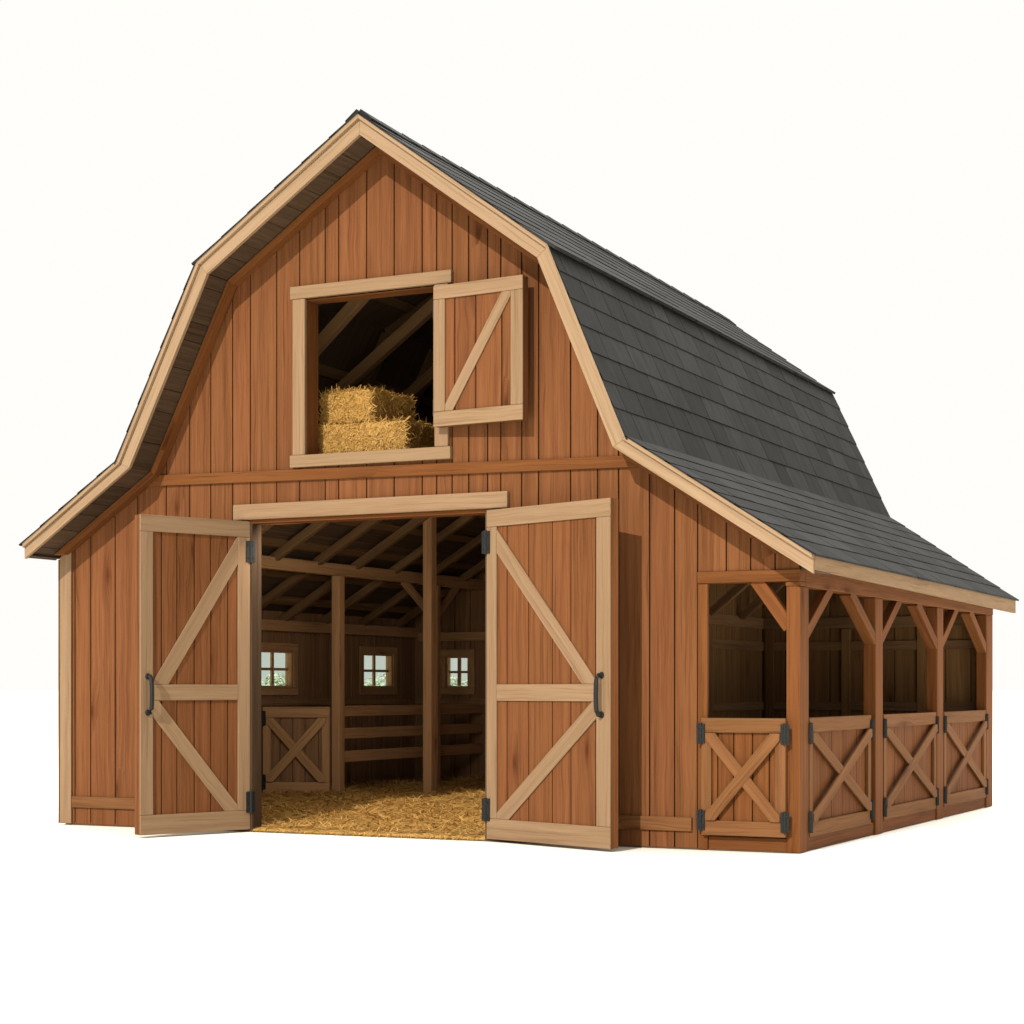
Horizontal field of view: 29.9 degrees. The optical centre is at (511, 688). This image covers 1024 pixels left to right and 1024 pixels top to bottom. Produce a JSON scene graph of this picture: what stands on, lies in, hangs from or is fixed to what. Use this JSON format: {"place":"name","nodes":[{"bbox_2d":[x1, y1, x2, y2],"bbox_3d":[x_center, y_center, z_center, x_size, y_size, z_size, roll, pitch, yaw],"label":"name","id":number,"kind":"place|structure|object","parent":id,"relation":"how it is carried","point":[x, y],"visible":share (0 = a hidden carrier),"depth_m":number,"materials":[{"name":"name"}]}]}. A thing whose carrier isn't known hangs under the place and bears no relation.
{"place":"outdoors","nodes":[
{"label":"outdoors","id":0,"kind":"place"},
{"bbox_2d":[261,673,284,685],"bbox_3d":[-3.950,0.507,31.005,1.234,1.539,1.160,0,0,26],"label":"shrub","id":1,"kind":"object","parent":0,"point":[279,679],"visible":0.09,"depth_m":30.73,"materials":[{"name":"green plant"}]},
{"bbox_2d":[0,690,1023,1023],"bbox_3d":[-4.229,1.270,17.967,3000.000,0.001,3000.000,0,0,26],"label":"ground","id":2,"kind":"structure","parent":0,"point":[922,922],"depth_m":10.34,"materials":[{"name":"white"}]},
{"bbox_2d":[364,673,385,685],"bbox_3d":[-2.146,0.505,31.002,1.038,1.542,1.355,0,0,-6],"label":"shrub","id":3,"kind":"object","parent":2,"relation":"on","point":[366,683],"visible":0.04,"depth_m":30.95,"materials":[{"name":"green plant"}]},
{"bbox_2d":[451,676,466,685],"bbox_3d":[-0.816,0.531,31.012,1.088,1.492,1.157,0,0,26],"label":"shrub","id":4,"kind":"object","parent":2,"relation":"on","point":[454,683],"visible":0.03,"depth_m":30.87,"materials":[{"name":"green plant"}]},
{"bbox_2d":[19,109,1018,852],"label":"barn","id":5,"kind":"structure","parent":2,"relation":"on","point":[647,557],"depth_m":16.69,"materials":[{"name":"brown wood"}]},
{"bbox_2d":[135,514,254,834],"bbox_3d":[-2.727,-0.120,16.668,1.153,2.730,0.186,0,0,-41],"label":"barn door","id":6,"kind":"structure","parent":5,"relation":"in","point":[192,575],"depth_m":16.63,"materials":[{"name":"brown wood"}]},
{"bbox_2d":[261,642,297,694],"bbox_3d":[-2.619,-0.217,21.103,0.106,0.575,0.820,0,0,26],"label":"window","id":7,"kind":"structure","parent":5,"relation":"in","point":[287,648],"depth_m":21.22,"materials":[{"name":"brown wood"}]},
{"bbox_2d":[318,414,434,453],"bbox_3d":[-1.230,-2.156,17.066,1.062,0.516,0.663,0,0,25],"label":"hay bale","id":8,"kind":"object","parent":5,"relation":"in","point":[374,435],"visible":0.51,"depth_m":16.82},
{"bbox_2d":[318,384,416,424],"bbox_3d":[-1.301,-2.492,17.276,0.659,0.436,0.838,0,0,28],"label":"hay bale","id":9,"kind":"object","parent":8,"relation":"on","point":[355,404],"visible":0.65,"depth_m":17.00},
{"bbox_2d":[359,646,396,694],"bbox_3d":[-1.640,-0.217,23.068,0.106,0.575,0.870,0,0,26],"label":"window","id":10,"kind":"structure","parent":5,"relation":"in","point":[367,650],"depth_m":23.07,"materials":[{"name":"brown wood"}]},
{"bbox_2d":[440,649,474,694],"bbox_3d":[-0.658,-0.207,23.599,0.490,0.555,0.106,0,0,26],"label":"window","id":11,"kind":"structure","parent":5,"relation":"in","point":[446,688],"depth_m":23.58,"materials":[{"name":"brown wood"}]},
{"bbox_2d":[433,275,527,427],"bbox_3d":[-0.282,-2.781,15.871,0.916,1.178,0.171,0,0,26],"label":"loft door","id":12,"kind":"structure","parent":5,"relation":"in","point":[480,327],"depth_m":15.81,"materials":[{"name":"brown wood"}]},
{"bbox_2d":[482,498,617,848],"bbox_3d":[0.263,-0.120,15.436,0.186,2.730,1.471,0,0,-43],"label":"barn door","id":13,"kind":"structure","parent":5,"relation":"in","point":[552,569],"depth_m":15.37,"materials":[{"name":"brown wood"}]},
{"bbox_2d":[0,0,1023,690],"label":"sky","id":14,"kind":"structure","parent":0,"point":[841,182],"materials":[{"name":"white"}]}
]}

